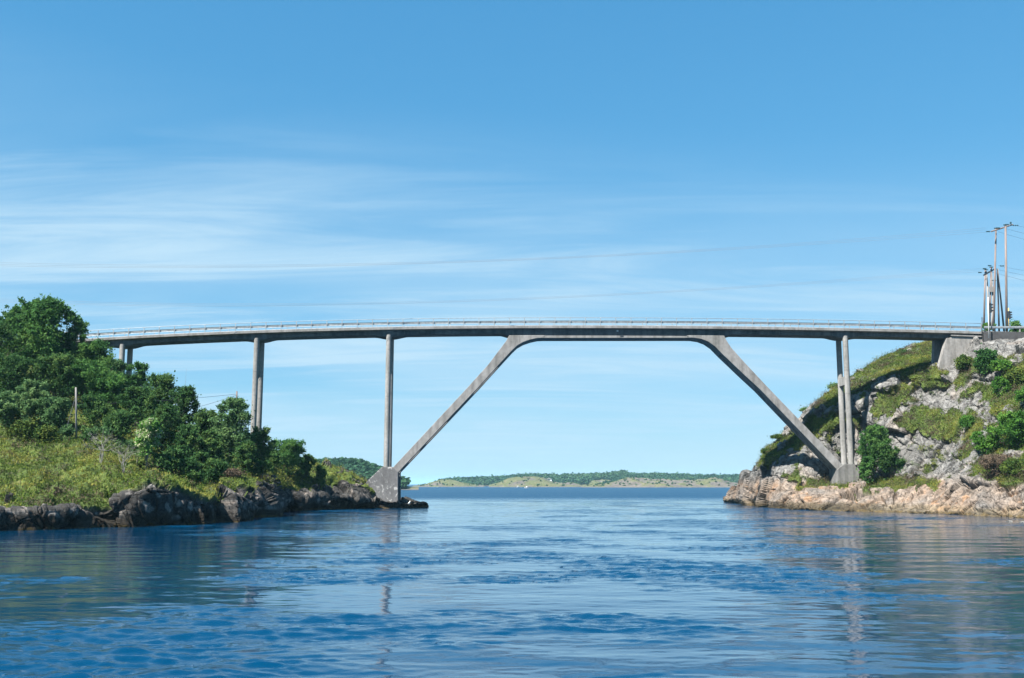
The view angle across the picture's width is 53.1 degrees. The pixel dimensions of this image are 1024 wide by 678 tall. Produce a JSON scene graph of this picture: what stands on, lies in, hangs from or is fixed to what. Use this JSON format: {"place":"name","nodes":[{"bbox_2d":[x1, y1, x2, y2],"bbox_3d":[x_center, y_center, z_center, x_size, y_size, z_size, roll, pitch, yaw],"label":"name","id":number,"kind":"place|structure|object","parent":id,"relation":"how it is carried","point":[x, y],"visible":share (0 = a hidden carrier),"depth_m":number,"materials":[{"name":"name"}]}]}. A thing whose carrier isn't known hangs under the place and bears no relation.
{"place":"outdoors","nodes":[
{"label":"outdoors","id":0,"kind":"place"},
{"bbox_2d":[0,352,428,530],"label":"shore","id":1,"kind":"structure","parent":0,"point":[146,503],"depth_m":83.49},
{"bbox_2d":[0,317,20,357],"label":"tree","id":2,"kind":"object","parent":1,"relation":"on","point":[5,333],"visible":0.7,"depth_m":110.94,"materials":[{"name":"green plant"}]},
{"bbox_2d":[0,390,24,427],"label":"tree","id":3,"kind":"object","parent":1,"relation":"on","point":[9,408],"visible":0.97,"depth_m":97.30,"materials":[{"name":"green plant"}]},
{"bbox_2d":[0,304,29,373],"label":"tree","id":4,"kind":"object","parent":1,"relation":"on","point":[9,347],"visible":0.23,"depth_m":116.52,"materials":[{"name":"green plant"}]},
{"bbox_2d":[0,347,37,393],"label":"tree","id":5,"kind":"object","parent":1,"relation":"on","point":[12,365],"visible":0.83,"depth_m":105.38,"materials":[{"name":"green plant"}]},
{"bbox_2d":[1,419,39,440],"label":"bush","id":6,"kind":"object","parent":1,"relation":"on","point":[25,429],"visible":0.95,"depth_m":93.06,"materials":[{"name":"green plant"}]},
{"bbox_2d":[2,377,51,421],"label":"tree","id":7,"kind":"object","parent":1,"relation":"on","point":[31,390],"visible":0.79,"depth_m":98.69,"materials":[{"name":"green plant"}]},
{"bbox_2d":[4,293,74,380],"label":"tree","id":8,"kind":"object","parent":1,"relation":"on","point":[37,321],"visible":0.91,"depth_m":114.09,"materials":[{"name":"green plant"}]},
{"bbox_2d":[29,424,60,442],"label":"bush","id":9,"kind":"object","parent":1,"relation":"on","point":[46,432],"visible":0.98,"depth_m":92.59,"materials":[{"name":"green plant"}]},
{"bbox_2d":[32,395,72,426],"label":"tree","id":10,"kind":"object","parent":1,"relation":"on","point":[56,409],"visible":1,"depth_m":97.53,"materials":[{"name":"green plant"}]},
{"bbox_2d":[30,351,81,399],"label":"tree","id":11,"kind":"object","parent":1,"relation":"on","point":[54,368],"visible":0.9,"depth_m":106.58,"materials":[{"name":"green plant"}]},
{"bbox_2d":[58,424,76,440],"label":"bush","id":12,"kind":"object","parent":1,"relation":"on","point":[67,431],"visible":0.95,"depth_m":93.92,"materials":[{"name":"green plant"}]},
{"bbox_2d":[67,387,79,437],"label":"utility pole","id":13,"kind":"object","parent":1,"relation":"on","point":[75,400],"visible":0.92,"depth_m":94.90,"materials":[{"name":"grey wood"}]},
{"bbox_2d":[58,305,90,360],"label":"tree","id":14,"kind":"object","parent":1,"relation":"on","point":[79,325],"visible":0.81,"depth_m":116.91,"materials":[{"name":"green plant"}]},
{"bbox_2d":[49,358,109,403],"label":"tree","id":15,"kind":"object","parent":1,"relation":"on","point":[84,368],"visible":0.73,"depth_m":107.51,"materials":[{"name":"green plant"}]},
{"bbox_2d":[73,424,97,443],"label":"bush","id":16,"kind":"object","parent":1,"relation":"on","point":[85,436],"visible":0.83,"depth_m":92.45,"materials":[{"name":"green plant"}]},
{"bbox_2d":[72,336,118,371],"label":"tree","id":17,"kind":"object","parent":1,"relation":"on","point":[95,349],"visible":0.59,"depth_m":116.08,"materials":[{"name":"green plant"}]},
{"bbox_2d":[77,391,117,431],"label":"tree","id":18,"kind":"object","parent":1,"relation":"on","point":[98,407],"visible":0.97,"depth_m":98.52,"materials":[{"name":"green plant"}]},
{"bbox_2d":[84,424,118,462],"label":"tree","id":19,"kind":"object","parent":1,"relation":"on","point":[104,432],"visible":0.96,"depth_m":86.82,"materials":[{"name":"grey plant"}]},
{"bbox_2d":[84,367,129,411],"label":"tree","id":20,"kind":"object","parent":1,"relation":"on","point":[111,384],"visible":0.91,"depth_m":107.13,"materials":[{"name":"green plant"}]},
{"bbox_2d":[102,486,118,499],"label":"bush","id":21,"kind":"object","parent":1,"relation":"on","point":[108,492],"visible":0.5,"depth_m":76.75,"materials":[{"name":"green plant"}]},
{"bbox_2d":[100,407,137,437],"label":"tree","id":22,"kind":"object","parent":1,"relation":"on","point":[121,422],"visible":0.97,"depth_m":95.14,"materials":[{"name":"green plant"}]},
{"bbox_2d":[112,356,128,373],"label":"tree","id":23,"kind":"object","parent":1,"relation":"on","point":[121,365],"visible":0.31,"depth_m":121.71,"materials":[{"name":"green plant"}]},
{"bbox_2d":[110,438,140,472],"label":"bush","id":24,"kind":"object","parent":1,"relation":"on","point":[123,456],"visible":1,"depth_m":85.38,"materials":[{"name":"grey plant"}]},
{"bbox_2d":[123,360,149,389],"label":"tree","id":25,"kind":"object","parent":1,"relation":"on","point":[138,377],"visible":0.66,"depth_m":118.22,"materials":[{"name":"green plant"}]},
{"bbox_2d":[116,384,157,430],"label":"tree","id":26,"kind":"object","parent":1,"relation":"on","point":[139,400],"visible":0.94,"depth_m":103.58,"materials":[{"name":"green plant"}]},
{"bbox_2d":[127,457,149,465],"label":"bush","id":27,"kind":"object","parent":1,"relation":"on","point":[141,462],"visible":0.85,"depth_m":87.33,"materials":[{"name":"green plant"}]},
{"bbox_2d":[130,415,163,469],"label":"tree","id":28,"kind":"object","parent":1,"relation":"on","point":[147,434],"visible":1,"depth_m":85.85,"materials":[{"name":"green plant"}]},
{"bbox_2d":[142,370,177,408],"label":"tree","id":29,"kind":"object","parent":1,"relation":"on","point":[161,385],"visible":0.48,"depth_m":111.63,"materials":[{"name":"green plant"}]},
{"bbox_2d":[148,451,180,474],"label":"bush","id":30,"kind":"object","parent":1,"relation":"on","point":[166,462],"visible":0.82,"depth_m":86.38,"materials":[{"name":"green plant"}]},
{"bbox_2d":[148,399,187,452],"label":"tree","id":31,"kind":"object","parent":1,"relation":"on","point":[165,411],"visible":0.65,"depth_m":98.57,"materials":[{"name":"green plant"}]},
{"bbox_2d":[161,444,195,459],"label":"bush","id":32,"kind":"object","parent":1,"relation":"on","point":[175,451],"visible":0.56,"depth_m":90.07,"materials":[{"name":"green plant"}]},
{"bbox_2d":[162,368,201,445],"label":"tree","id":33,"kind":"object","parent":1,"relation":"on","point":[183,397],"visible":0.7,"depth_m":107.58,"materials":[{"name":"green plant"}]},
{"bbox_2d":[0,348,372,508],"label":"grass","id":34,"kind":"structure","parent":1,"relation":"on","point":[176,479],"depth_m":85.14,"materials":[{"name":"green plant"}]},
{"bbox_2d":[172,423,206,455],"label":"tree","id":35,"kind":"object","parent":1,"relation":"on","point":[190,433],"visible":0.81,"depth_m":96.15,"materials":[{"name":"green plant"}]},
{"bbox_2d":[175,455,204,483],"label":"bush","id":36,"kind":"object","parent":1,"relation":"on","point":[189,468],"visible":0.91,"depth_m":87.45,"materials":[{"name":"green plant"}]},
{"bbox_2d":[193,451,214,472],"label":"bush","id":37,"kind":"object","parent":1,"relation":"on","point":[202,457],"visible":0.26,"depth_m":92.64,"materials":[{"name":"green plant"}]},
{"bbox_2d":[188,407,221,453],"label":"tree","id":38,"kind":"object","parent":1,"relation":"on","point":[200,417],"visible":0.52,"depth_m":105.10,"materials":[{"name":"green plant"}]},
{"bbox_2d":[198,428,226,462],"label":"tree","id":39,"kind":"object","parent":1,"relation":"on","point":[214,443],"visible":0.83,"depth_m":97.10,"materials":[{"name":"green plant"}]},
{"bbox_2d":[201,457,228,484],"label":"bush","id":40,"kind":"object","parent":1,"relation":"on","point":[213,469],"visible":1,"depth_m":90.89,"materials":[{"name":"green plant"}]},
{"bbox_2d":[204,397,256,468],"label":"tree","id":41,"kind":"object","parent":1,"relation":"on","point":[229,426],"visible":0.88,"depth_m":104.89,"materials":[{"name":"green plant"}]},
{"bbox_2d":[220,465,246,477],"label":"bush","id":42,"kind":"object","parent":1,"relation":"on","point":[233,472],"visible":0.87,"depth_m":96.54,"materials":[{"name":"plant"}]},
{"bbox_2d":[225,439,258,472],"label":"tree","id":43,"kind":"object","parent":1,"relation":"on","point":[245,452],"visible":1,"depth_m":100.74,"materials":[{"name":"green plant"}]},
{"bbox_2d":[244,426,280,465],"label":"tree","id":44,"kind":"object","parent":1,"relation":"on","point":[263,437],"visible":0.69,"depth_m":107.23,"materials":[{"name":"green plant"}]},
{"bbox_2d":[251,459,273,476],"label":"bush","id":45,"kind":"object","parent":1,"relation":"on","point":[267,465],"visible":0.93,"depth_m":102.00,"materials":[{"name":"green plant"}]},
{"bbox_2d":[264,449,283,471],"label":"bush","id":46,"kind":"object","parent":1,"relation":"on","point":[276,455],"visible":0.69,"depth_m":111.55,"materials":[{"name":"green plant"}]},
{"bbox_2d":[270,438,306,476],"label":"tree","id":47,"kind":"object","parent":1,"relation":"on","point":[292,450],"visible":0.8,"depth_m":122.68,"materials":[{"name":"green plant"}]},
{"bbox_2d":[295,453,318,476],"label":"bush","id":48,"kind":"object","parent":1,"relation":"on","point":[307,467],"visible":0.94,"depth_m":125.59,"materials":[{"name":"green plant"}]},
{"bbox_2d":[311,464,327,488],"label":"bush","id":49,"kind":"object","parent":1,"relation":"on","point":[321,472],"visible":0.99,"depth_m":126.62,"materials":[{"name":"green plant"}]},
{"bbox_2d":[70,317,982,507],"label":"bridge","id":50,"kind":"structure","parent":1,"relation":"on","point":[384,481],"depth_m":135.85,"materials":[{"name":"concrete"}]},
{"bbox_2d":[401,486,418,489],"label":"hill","id":51,"kind":"structure","parent":0,"point":[412,488],"depth_m":567.66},
{"bbox_2d":[318,457,410,488],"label":"forest","id":52,"kind":"object","parent":51,"relation":"on","point":[363,467],"visible":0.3,"depth_m":576.93,"materials":[{"name":"green plant"}]},
{"bbox_2d":[413,479,483,486],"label":"hill","id":53,"kind":"structure","parent":0,"point":[450,482],"depth_m":1155.55,"materials":[{"name":"green plant"}]},
{"bbox_2d":[418,479,478,485],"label":"forest","id":54,"kind":"object","parent":53,"relation":"on","point":[446,484],"visible":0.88,"depth_m":1168.03,"materials":[{"name":"green plant"}]},
{"bbox_2d":[28,232,981,267],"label":"power line","id":55,"kind":"object","parent":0,"point":[457,262],"visible":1,"depth_m":134.61,"materials":[{"name":"metal"}]},
{"bbox_2d":[0,484,1023,677],"bbox_3d":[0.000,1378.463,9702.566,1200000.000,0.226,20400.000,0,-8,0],"label":"water","id":56,"kind":"structure","parent":0,"point":[577,582],"depth_m":29.47,"materials":[{"name":"blue liquid"}]},
{"bbox_2d":[0,0,1023,483],"label":"sky","id":57,"kind":"structure","parent":0,"point":[257,139],"materials":[{"name":"blue"}]},
{"bbox_2d":[489,476,582,486],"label":"hill","id":58,"kind":"structure","parent":0,"point":[532,481],"depth_m":1085.14,"materials":[{"name":"green plant"}]},
{"bbox_2d":[495,475,576,485],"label":"forest","id":59,"kind":"object","parent":58,"relation":"on","point":[538,479],"visible":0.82,"depth_m":1095.81,"materials":[{"name":"green plant"}]},
{"bbox_2d":[486,479,610,485],"bbox_3d":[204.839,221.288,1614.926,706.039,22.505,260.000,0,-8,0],"label":"hill","id":60,"kind":"structure","parent":0,"point":[593,482],"depth_m":1503.54,"materials":[{"name":"green plant"}]},
{"bbox_2d":[438,469,738,485],"bbox_3d":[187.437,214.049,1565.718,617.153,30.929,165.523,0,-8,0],"label":"forest","id":61,"kind":"object","parent":60,"relation":"on","point":[582,478],"visible":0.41,"depth_m":1544.42,"materials":[{"name":"green plant"}]},
{"bbox_2d":[581,477,737,486],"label":"hill","id":62,"kind":"structure","parent":0,"point":[641,482],"depth_m":986.11,"materials":[{"name":"green plant"}]},
{"bbox_2d":[723,336,1023,517],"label":"shore","id":63,"kind":"structure","parent":0,"point":[761,486],"depth_m":129.71,"materials":[{"name":"grey stone"}]},
{"bbox_2d":[760,447,769,461],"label":"bush","id":64,"kind":"object","parent":63,"relation":"on","point":[762,450],"visible":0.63,"depth_m":148.25,"materials":[{"name":"green plant"}]},
{"bbox_2d":[769,431,783,438],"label":"bush","id":65,"kind":"object","parent":63,"relation":"on","point":[777,436],"visible":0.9,"depth_m":148.14,"materials":[{"name":"green plant"}]},
{"bbox_2d":[825,382,837,388],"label":"bush","id":66,"kind":"object","parent":63,"relation":"on","point":[832,385],"visible":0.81,"depth_m":147.67,"materials":[{"name":"green plant"}]},
{"bbox_2d":[856,456,877,482],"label":"bush","id":67,"kind":"object","parent":63,"relation":"on","point":[864,466],"visible":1,"depth_m":128.72,"materials":[{"name":"green plant"}]},
{"bbox_2d":[856,422,896,480],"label":"tree","id":68,"kind":"object","parent":63,"relation":"on","point":[876,439],"visible":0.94,"depth_m":130.03,"materials":[{"name":"green plant"}]},
{"bbox_2d":[751,341,1023,500],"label":"grass","id":69,"kind":"structure","parent":63,"relation":"on","point":[892,483],"depth_m":131.77,"materials":[{"name":"green plant"}]},
{"bbox_2d":[986,222,1018,331],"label":"utility pole","id":70,"kind":"object","parent":69,"relation":"on","point":[999,290],"visible":0.96,"depth_m":152.94,"materials":[{"name":"brown wood"}]},
{"bbox_2d":[0,228,978,264],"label":"power line","id":71,"kind":"object","parent":70,"relation":"attached to","point":[499,259],"visible":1,"depth_m":137.75,"materials":[{"name":"metal"}]},
{"bbox_2d":[5,230,977,266],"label":"power line","id":72,"kind":"object","parent":70,"relation":"attached to","point":[401,263],"visible":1,"depth_m":130.87,"materials":[{"name":"metal"}]},
{"bbox_2d":[14,268,978,303],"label":"power line","id":73,"kind":"object","parent":70,"relation":"attached to","point":[479,299],"visible":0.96,"depth_m":141.78,"materials":[{"name":"metal"}]},
{"bbox_2d":[24,269,983,304],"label":"power line","id":74,"kind":"object","parent":70,"relation":"attached to","point":[533,298],"visible":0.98,"depth_m":145.43,"materials":[{"name":"metal"}]},
{"bbox_2d":[875,443,906,479],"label":"bush","id":75,"kind":"object","parent":63,"relation":"on","point":[896,461],"visible":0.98,"depth_m":129.51,"materials":[{"name":"green plant"}]},
{"bbox_2d":[898,348,908,353],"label":"bush","id":76,"kind":"object","parent":63,"relation":"on","point":[902,350],"visible":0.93,"depth_m":149.40,"materials":[{"name":"green plant"}]},
{"bbox_2d":[953,354,973,369],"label":"bush","id":77,"kind":"object","parent":63,"relation":"on","point":[963,361],"visible":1,"depth_m":131.31,"materials":[{"name":"green plant"}]},
{"bbox_2d":[957,414,974,430],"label":"bush","id":78,"kind":"object","parent":63,"relation":"on","point":[965,421],"visible":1,"depth_m":120.53,"materials":[{"name":"green plant"}]},
{"bbox_2d":[980,322,987,331],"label":"bush","id":79,"kind":"object","parent":63,"relation":"on","point":[985,324],"visible":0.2,"depth_m":147.53,"materials":[{"name":"green plant"}]},
{"bbox_2d":[969,426,1002,454],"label":"bush","id":80,"kind":"object","parent":63,"relation":"on","point":[984,444],"visible":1,"depth_m":111.58,"materials":[{"name":"green plant"}]},
{"bbox_2d":[971,343,1001,374],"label":"bush","id":81,"kind":"object","parent":63,"relation":"on","point":[985,358],"visible":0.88,"depth_m":127.64,"materials":[{"name":"green plant"}]},
{"bbox_2d":[988,297,993,337],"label":"traffic light","id":82,"kind":"object","parent":63,"relation":"on","point":[990,307],"visible":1,"depth_m":134.93,"materials":[{"name":"white paint"}]},
{"bbox_2d":[978,265,1003,330],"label":"utility pole","id":83,"kind":"object","parent":63,"relation":"on","point":[991,288],"visible":0.84,"depth_m":160.45,"materials":[{"name":"grey wood"}]},
{"bbox_2d":[975,452,1017,475],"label":"bush","id":84,"kind":"object","parent":63,"relation":"on","point":[990,462],"visible":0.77,"depth_m":104.09,"materials":[{"name":"plant"}]},
{"bbox_2d":[984,358,1015,371],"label":"bush","id":85,"kind":"object","parent":63,"relation":"on","point":[1002,365],"visible":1,"depth_m":125.15,"materials":[{"name":"green plant"}]},
{"bbox_2d":[991,375,1012,395],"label":"bush","id":86,"kind":"object","parent":63,"relation":"on","point":[1000,385],"visible":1,"depth_m":122.13,"materials":[{"name":"green plant"}]},
{"bbox_2d":[984,326,1023,331],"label":"guardrail","id":87,"kind":"object","parent":63,"relation":"on","point":[1004,327],"visible":1,"depth_m":135.34,"materials":[{"name":"metal"}]},
{"bbox_2d":[985,407,1023,445],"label":"bush","id":88,"kind":"object","parent":63,"relation":"on","point":[1012,429],"visible":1,"depth_m":109.38,"materials":[{"name":"green plant"}]},
{"bbox_2d":[1007,308,1012,325],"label":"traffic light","id":89,"kind":"object","parent":63,"relation":"on","point":[1009,314],"visible":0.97,"depth_m":141.23,"materials":[{"name":"yellow paint"}]},
{"bbox_2d":[998,456,1023,473],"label":"bush","id":90,"kind":"object","parent":63,"relation":"on","point":[1010,463],"visible":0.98,"depth_m":102.77,"materials":[{"name":"green plant"}]},
{"bbox_2d":[1003,367,1023,384],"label":"bush","id":91,"kind":"object","parent":63,"relation":"on","point":[1014,374],"visible":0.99,"depth_m":122.06,"materials":[{"name":"green plant"}]},
{"bbox_2d":[1005,319,1023,331],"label":"bush","id":92,"kind":"object","parent":63,"relation":"on","point":[1015,323],"visible":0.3,"depth_m":147.63,"materials":[{"name":"green plant"}]},
{"bbox_2d":[1014,386,1023,403],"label":"bush","id":93,"kind":"object","parent":63,"relation":"on","point":[1019,396],"visible":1,"depth_m":115.56,"materials":[{"name":"green plant"}]},
{"bbox_2d":[981,332,1023,341],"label":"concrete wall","id":94,"kind":"structure","parent":0,"point":[1004,335],"depth_m":135.20,"materials":[{"name":"concrete"}]}
]}

